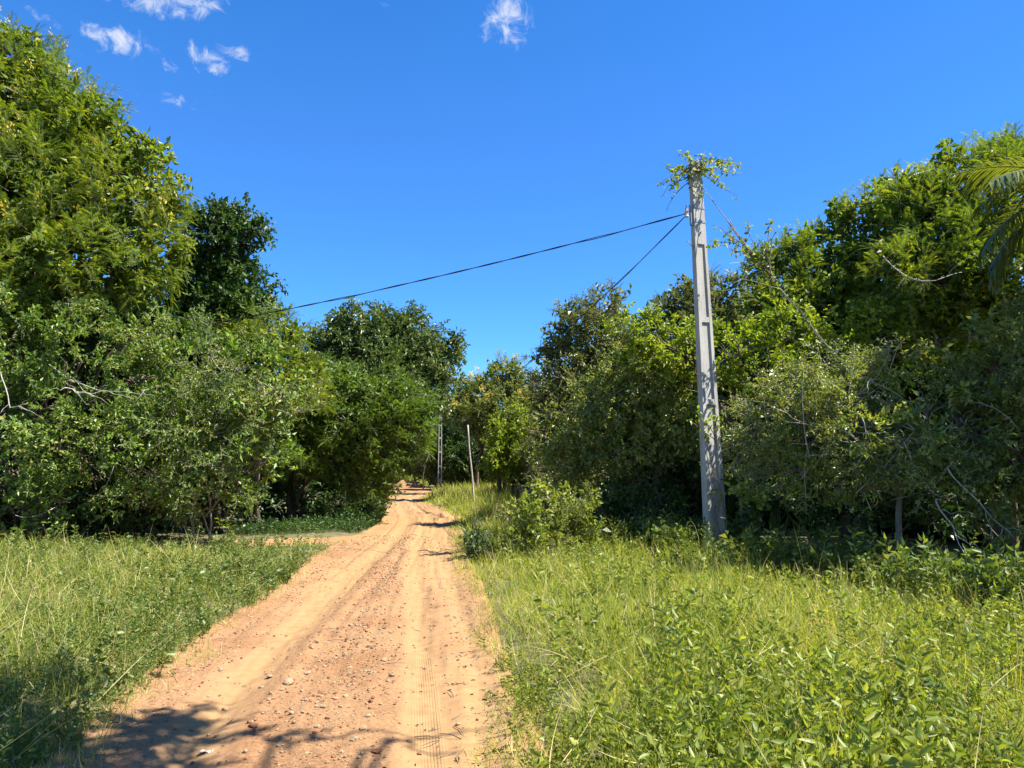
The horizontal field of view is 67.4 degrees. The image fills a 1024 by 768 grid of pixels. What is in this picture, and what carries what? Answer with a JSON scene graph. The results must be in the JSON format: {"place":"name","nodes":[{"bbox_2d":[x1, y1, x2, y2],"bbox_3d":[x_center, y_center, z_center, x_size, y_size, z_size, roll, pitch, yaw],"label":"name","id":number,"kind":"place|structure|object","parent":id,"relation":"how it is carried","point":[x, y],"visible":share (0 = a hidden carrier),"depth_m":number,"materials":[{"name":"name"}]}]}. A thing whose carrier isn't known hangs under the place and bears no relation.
{"place":"outdoors","nodes":[
{"label":"outdoors","id":0,"kind":"place"},
{"bbox_2d":[71,535,353,550],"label":"side track","id":1,"kind":"structure","parent":0,"point":[330,540],"depth_m":17.22,"materials":[{"name":"beige soil"}]},
{"bbox_2d":[37,488,549,767],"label":"road","id":2,"kind":"structure","parent":0,"point":[409,513],"depth_m":5.83,"materials":[{"name":"beige soil"}]},
{"bbox_2d":[248,722,257,727],"bbox_3d":[-1.571,2.073,4.663,0.066,0.035,0.045,-8,0,27],"label":"stone","id":3,"kind":"object","parent":2,"relation":"on","point":[254,725],"visible":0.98,"depth_m":4.65,"materials":[{"name":"stone"}]},
{"bbox_2d":[283,677,293,685],"bbox_3d":[-1.621,2.163,5.576,0.080,0.049,0.092,-7,3,4],"label":"stone","id":4,"kind":"object","parent":2,"relation":"on","point":[288,681],"visible":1,"depth_m":5.55,"materials":[{"name":"stone"}]},
{"bbox_2d":[371,749,381,753],"bbox_3d":[-0.756,2.053,4.292,0.060,0.024,0.055,16,-22,-40],"label":"stone","id":5,"kind":"object","parent":2,"relation":"on","point":[376,751],"visible":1,"depth_m":4.28,"materials":[{"name":"brown stone"}]},
{"bbox_2d":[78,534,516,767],"bbox_3d":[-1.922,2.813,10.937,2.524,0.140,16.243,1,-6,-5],"label":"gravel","id":6,"kind":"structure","parent":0,"point":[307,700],"depth_m":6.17,"materials":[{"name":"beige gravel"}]},
{"bbox_2d":[0,484,1023,767],"bbox_3d":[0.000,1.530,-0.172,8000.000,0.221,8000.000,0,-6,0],"label":"ground","id":7,"kind":"structure","parent":0,"point":[950,544],"depth_m":7.70,"materials":[{"name":"brown soil"}]},
{"bbox_2d":[0,446,89,542],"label":"bush","id":8,"kind":"object","parent":7,"relation":"on","point":[68,492],"visible":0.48,"depth_m":15.23,"materials":[{"name":"green plant"}]},
{"bbox_2d":[0,279,186,542],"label":"tree","id":9,"kind":"object","parent":7,"relation":"on","point":[66,411],"visible":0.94,"depth_m":15.23,"materials":[{"name":"green plant"}]},
{"bbox_2d":[0,436,195,544],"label":"bush","id":10,"kind":"object","parent":7,"relation":"on","point":[82,523],"visible":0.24,"depth_m":16.97,"materials":[{"name":"green plant"}]},
{"bbox_2d":[0,6,204,535],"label":"tree","id":11,"kind":"object","parent":7,"relation":"on","point":[60,213],"visible":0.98,"depth_m":16.51,"materials":[{"name":"green plant"}]},
{"bbox_2d":[65,438,163,541],"bbox_3d":[-8.890,2.378,16.800,2.389,2.432,1.882,0,-6,0],"label":"bush","id":12,"kind":"object","parent":7,"relation":"on","point":[127,521],"visible":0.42,"depth_m":16.70,"materials":[{"name":"green plant"}]},
{"bbox_2d":[1,256,334,530],"bbox_3d":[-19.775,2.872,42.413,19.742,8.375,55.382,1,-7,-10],"label":"tree","id":13,"kind":"object","parent":7,"relation":"on","point":[93,339],"visible":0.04,"depth_m":18.71,"materials":[{"name":"green plant"}]},
{"bbox_2d":[0,495,388,546],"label":"undergrowth","id":14,"kind":"object","parent":7,"relation":"on","point":[365,517],"visible":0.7,"depth_m":19.44,"materials":[{"name":"green plant"}]},
{"bbox_2d":[98,294,326,540],"bbox_3d":[-6.455,0.752,16.553,5.011,5.599,3.517,0,-6,0],"label":"thorn tree","id":15,"kind":"object","parent":7,"relation":"on","point":[241,397],"visible":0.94,"depth_m":16.29,"materials":[{"name":"green plant"}]},
{"bbox_2d":[0,472,428,767],"bbox_3d":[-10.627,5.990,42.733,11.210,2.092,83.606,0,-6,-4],"label":"grass","id":16,"kind":"structure","parent":7,"relation":"on","point":[407,478],"depth_m":7.57,"materials":[{"name":"green plant"}]},
{"bbox_2d":[160,438,283,531],"bbox_3d":[-7.497,2.594,19.487,3.299,2.565,2.075,2,-7,-17],"label":"bush","id":17,"kind":"object","parent":7,"relation":"on","point":[224,508],"visible":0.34,"depth_m":19.32,"materials":[{"name":"green plant"}]},
{"bbox_2d":[215,518,235,536],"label":"sapling","id":18,"kind":"object","parent":7,"relation":"on","point":[216,521],"visible":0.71,"depth_m":17.49,"materials":[{"name":"green plant"}]},
{"bbox_2d":[164,192,288,528],"bbox_3d":[-7.814,-0.642,20.641,3.503,9.058,3.142,0,-6,0],"label":"vine clad tree","id":19,"kind":"object","parent":7,"relation":"on","point":[216,270],"visible":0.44,"depth_m":20.32,"materials":[{"name":"green plant"}]},
{"bbox_2d":[200,295,340,524],"bbox_3d":[-5.971,0.699,19.183,3.706,6.132,2.805,-2,-7,14],"label":"feathery tree","id":20,"kind":"object","parent":7,"relation":"on","point":[293,340],"visible":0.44,"depth_m":19.31,"materials":[{"name":"green plant"}]},
{"bbox_2d":[223,460,382,522],"bbox_3d":[-6.429,3.534,23.677,5.438,2.348,2.687,6,-8,-40],"label":"bush","id":21,"kind":"object","parent":7,"relation":"on","point":[322,503],"visible":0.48,"depth_m":23.16,"materials":[{"name":"green plant"}]},
{"bbox_2d":[279,442,405,508],"bbox_3d":[-5.845,2.996,26.678,4.257,3.366,3.121,0,-6,0],"label":"bush","id":22,"kind":"object","parent":7,"relation":"on","point":[391,490],"visible":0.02,"depth_m":26.54,"materials":[{"name":"green plant"}]},
{"bbox_2d":[265,344,447,520],"bbox_3d":[-4.572,1.456,22.077,5.413,5.308,3.300,0,-6,0],"label":"overhanging tree","id":23,"kind":"object","parent":7,"relation":"on","point":[319,435],"visible":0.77,"depth_m":21.70,"materials":[{"name":"green plant"}]},
{"bbox_2d":[331,485,392,517],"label":"bush","id":24,"kind":"object","parent":7,"relation":"on","point":[382,500],"visible":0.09,"depth_m":24.80,"materials":[{"name":"green plant"}]},
{"bbox_2d":[295,296,470,486],"bbox_3d":[-4.418,0.754,25.779,6.086,7.548,3.951,0,-6,0],"label":"broadleaf tree","id":25,"kind":"object","parent":7,"relation":"on","point":[423,349],"visible":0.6,"depth_m":25.51,"materials":[{"name":"green plant"}]},
{"bbox_2d":[382,423,434,481],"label":"broadleaf tree","id":26,"kind":"object","parent":7,"relation":"on","point":[416,472],"visible":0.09,"depth_m":72.24,"materials":[{"name":"green plant"}]},
{"bbox_2d":[394,480,426,487],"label":"earth mound","id":27,"kind":"object","parent":7,"relation":"on","point":[410,484],"visible":0.56,"depth_m":70.38,"materials":[{"name":"beige soil"}]},
{"bbox_2d":[414,439,435,489],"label":"sapling","id":28,"kind":"object","parent":7,"relation":"on","point":[420,461],"visible":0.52,"depth_m":61.52,"materials":[{"name":"green plant"}]},
{"bbox_2d":[340,445,532,486],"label":"woodland","id":29,"kind":"object","parent":7,"relation":"on","point":[428,478],"visible":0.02,"depth_m":70.10,"materials":[{"name":"green plant"}]},
{"bbox_2d":[437,415,441,488],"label":"utility pole","id":30,"kind":"object","parent":7,"relation":"on","point":[441,455],"visible":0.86,"depth_m":54.69,"materials":[{"name":"concrete"}]},
{"bbox_2d":[422,413,500,486],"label":"broadleaf tree","id":31,"kind":"object","parent":7,"relation":"on","point":[455,452],"visible":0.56,"depth_m":61.47,"materials":[{"name":"green plant"}]},
{"bbox_2d":[437,389,501,487],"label":"feathery tree","id":32,"kind":"object","parent":7,"relation":"on","point":[445,419],"visible":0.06,"depth_m":52.90,"materials":[{"name":"green plant"}]},
{"bbox_2d":[467,425,473,496],"bbox_3d":[-1.950,4.000,36.786,0.422,4.082,0.126,0,-6,0],"label":"wooden post","id":33,"kind":"object","parent":7,"relation":"on","point":[470,462],"visible":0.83,"depth_m":36.78,"materials":[{"name":"grey wood"}]},
{"bbox_2d":[456,515,502,558],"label":"bush","id":34,"kind":"object","parent":7,"relation":"on","point":[475,536],"visible":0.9,"depth_m":13.71,"materials":[{"name":"green plant"}]},
{"bbox_2d":[434,486,526,534],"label":"grass","id":35,"kind":"structure","parent":7,"relation":"on","point":[475,510],"depth_m":25.50,"materials":[{"name":"green plant"}]},
{"bbox_2d":[446,347,547,495],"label":"flowering tree","id":36,"kind":"object","parent":7,"relation":"on","point":[469,405],"visible":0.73,"depth_m":40.34,"materials":[{"name":"green plant"}]},
{"bbox_2d":[475,395,536,500],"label":"lime tree","id":37,"kind":"object","parent":7,"relation":"on","point":[499,452],"visible":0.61,"depth_m":33.27,"materials":[{"name":"green plant"}]},
{"bbox_2d":[492,477,606,560],"bbox_3d":[0.655,2.509,13.383,2.057,1.828,1.558,6,-9,-42],"label":"bush","id":38,"kind":"object","parent":7,"relation":"on","point":[547,515],"visible":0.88,"depth_m":13.24,"materials":[{"name":"green plant"}]},
{"bbox_2d":[508,347,612,519],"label":"tree","id":39,"kind":"object","parent":7,"relation":"on","point":[542,429],"visible":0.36,"depth_m":20.80,"materials":[{"name":"green plant"}]},
{"bbox_2d":[521,276,650,511],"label":"airy tree","id":40,"kind":"object","parent":7,"relation":"on","point":[591,317],"visible":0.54,"depth_m":21.93,"materials":[{"name":"green plant"}]},
{"bbox_2d":[527,329,725,517],"bbox_3d":[2.399,1.121,16.005,4.184,4.536,2.338,0,-6,0],"label":"tree","id":41,"kind":"object","parent":7,"relation":"on","point":[647,442],"visible":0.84,"depth_m":15.69,"materials":[{"name":"green plant"}]},
{"bbox_2d":[570,469,691,536],"bbox_3d":[2.207,2.642,15.814,3.240,1.800,2.057,0,-6,0],"label":"bush","id":42,"kind":"object","parent":7,"relation":"on","point":[629,500],"visible":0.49,"depth_m":15.68,"materials":[{"name":"green plant"}]},
{"bbox_2d":[633,262,760,521],"bbox_3d":[5.532,0.258,21.212,4.359,7.346,2.742,0,-6,0],"label":"feathery tree","id":43,"kind":"object","parent":7,"relation":"on","point":[677,297],"visible":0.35,"depth_m":21.26,"materials":[{"name":"green plant"}]},
{"bbox_2d":[684,162,727,551],"bbox_3d":[3.555,-0.503,14.249,0.514,7.396,0.166,1,-6,-25],"label":"utility pole","id":44,"kind":"object","parent":7,"relation":"on","point":[706,381],"visible":0.91,"depth_m":14.21,"materials":[{"name":"concrete"}]},
{"bbox_2d":[79,214,684,346],"bbox_3d":[-5.921,-1.820,17.030,19.154,2.137,0.031,-2,-7,17],"label":"power cable","id":45,"kind":"object","parent":44,"relation":"attached to","point":[440,275],"visible":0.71,"depth_m":15.65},
{"bbox_2d":[477,217,684,398],"bbox_3d":[-0.887,-0.291,34.730,0.019,1.158,41.884,1,-7,-11],"label":"power cable","id":46,"kind":"object","parent":44,"relation":"attached to","point":[612,287],"visible":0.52,"depth_m":17.63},
{"bbox_2d":[657,150,740,210],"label":"climbing vine","id":47,"kind":"object","parent":44,"relation":"attached to","point":[719,163],"visible":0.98,"depth_m":14.48,"materials":[{"name":"green plant"}]},
{"bbox_2d":[687,405,727,552],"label":"climbing vine","id":48,"kind":"object","parent":44,"relation":"attached to","point":[716,430],"visible":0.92,"depth_m":13.93,"materials":[{"name":"green plant"}]},
{"bbox_2d":[703,188,1005,544],"bbox_3d":[5.587,-0.473,12.785,4.942,7.008,0.015,-5,-8,36],"label":"guy wire","id":49,"kind":"object","parent":44,"relation":"attached to","point":[808,322],"visible":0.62,"depth_m":13.26,"materials":[{"name":"grey metal"}]},
{"bbox_2d":[705,218,854,378],"bbox_3d":[4.622,-1.548,13.492,2.346,3.167,1.026,-1,-7,10],"label":"climbing vine","id":50,"kind":"object","parent":49,"relation":"attached to","point":[745,249],"visible":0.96,"depth_m":13.73,"materials":[{"name":"green plant"}]},
{"bbox_2d":[418,478,1023,767],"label":"grass","id":51,"kind":"structure","parent":7,"relation":"on","point":[469,513],"depth_m":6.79,"materials":[{"name":"green plant"}]},
{"bbox_2d":[527,508,1023,614],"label":"undergrowth","id":52,"kind":"object","parent":7,"relation":"on","point":[987,570],"visible":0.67,"depth_m":10.22,"materials":[{"name":"green plant"}]},
{"bbox_2d":[530,273,1023,542],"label":"woodland","id":53,"kind":"object","parent":7,"relation":"on","point":[686,477],"visible":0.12,"depth_m":19.64,"materials":[{"name":"green plant"}]},
{"bbox_2d":[765,504,791,543],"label":"strap leaved plant","id":54,"kind":"object","parent":7,"relation":"on","point":[773,521],"visible":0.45,"depth_m":15.76,"materials":[{"name":"green plant"}]},
{"bbox_2d":[780,498,836,544],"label":"strap leaved plant","id":55,"kind":"object","parent":7,"relation":"on","point":[820,532],"visible":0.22,"depth_m":15.26,"materials":[{"name":"green plant"}]},
{"bbox_2d":[596,282,1023,540],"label":"lime tree","id":56,"kind":"object","parent":7,"relation":"on","point":[750,329],"visible":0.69,"depth_m":14.61,"materials":[{"name":"green plant"}]},
{"bbox_2d":[730,158,936,539],"bbox_3d":[7.041,-0.692,16.293,4.498,8.093,3.349,-4,-8,32],"label":"feathery tree","id":57,"kind":"object","parent":7,"relation":"on","point":[826,280],"visible":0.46,"depth_m":16.24,"materials":[{"name":"green plant"}]},
{"bbox_2d":[720,433,998,553],"bbox_3d":[5.580,1.935,12.940,4.723,2.262,2.096,-5,-8,37],"label":"bush","id":58,"kind":"object","parent":7,"relation":"on","point":[823,511],"visible":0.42,"depth_m":12.47,"materials":[{"name":"green plant"}]},
{"bbox_2d":[711,331,1023,560],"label":"scrub tree","id":59,"kind":"object","parent":7,"relation":"on","point":[833,425],"visible":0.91,"depth_m":10.83,"materials":[{"name":"green plant"}]},
{"bbox_2d":[906,674,954,715],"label":"broad leaved weed","id":60,"kind":"object","parent":7,"relation":"on","point":[926,682],"visible":0.34,"depth_m":4.72,"materials":[{"name":"green plant"}]},
{"bbox_2d":[843,120,1023,551],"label":"flowering tree","id":61,"kind":"object","parent":7,"relation":"on","point":[941,268],"visible":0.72,"depth_m":13.88,"materials":[{"name":"green plant"}]},
{"bbox_2d":[910,289,1023,560],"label":"tree","id":62,"kind":"object","parent":7,"relation":"on","point":[1009,512],"visible":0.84,"depth_m":10.38,"materials":[{"name":"green plant"}]},
{"bbox_2d":[963,549,998,561],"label":"broad leaved weed","id":63,"kind":"object","parent":7,"relation":"on","point":[971,556],"visible":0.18,"depth_m":9.02,"materials":[{"name":"green plant"}]},
{"bbox_2d":[950,156,1023,296],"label":"palm tree","id":64,"kind":"object","parent":7,"relation":"on","point":[1009,225],"visible":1,"depth_m":11.39,"materials":[{"name":"green plant"}]},
{"bbox_2d":[0,0,1023,415],"label":"sky","id":65,"kind":"structure","parent":0,"point":[385,143],"materials":[{"name":"blue"}]}
]}

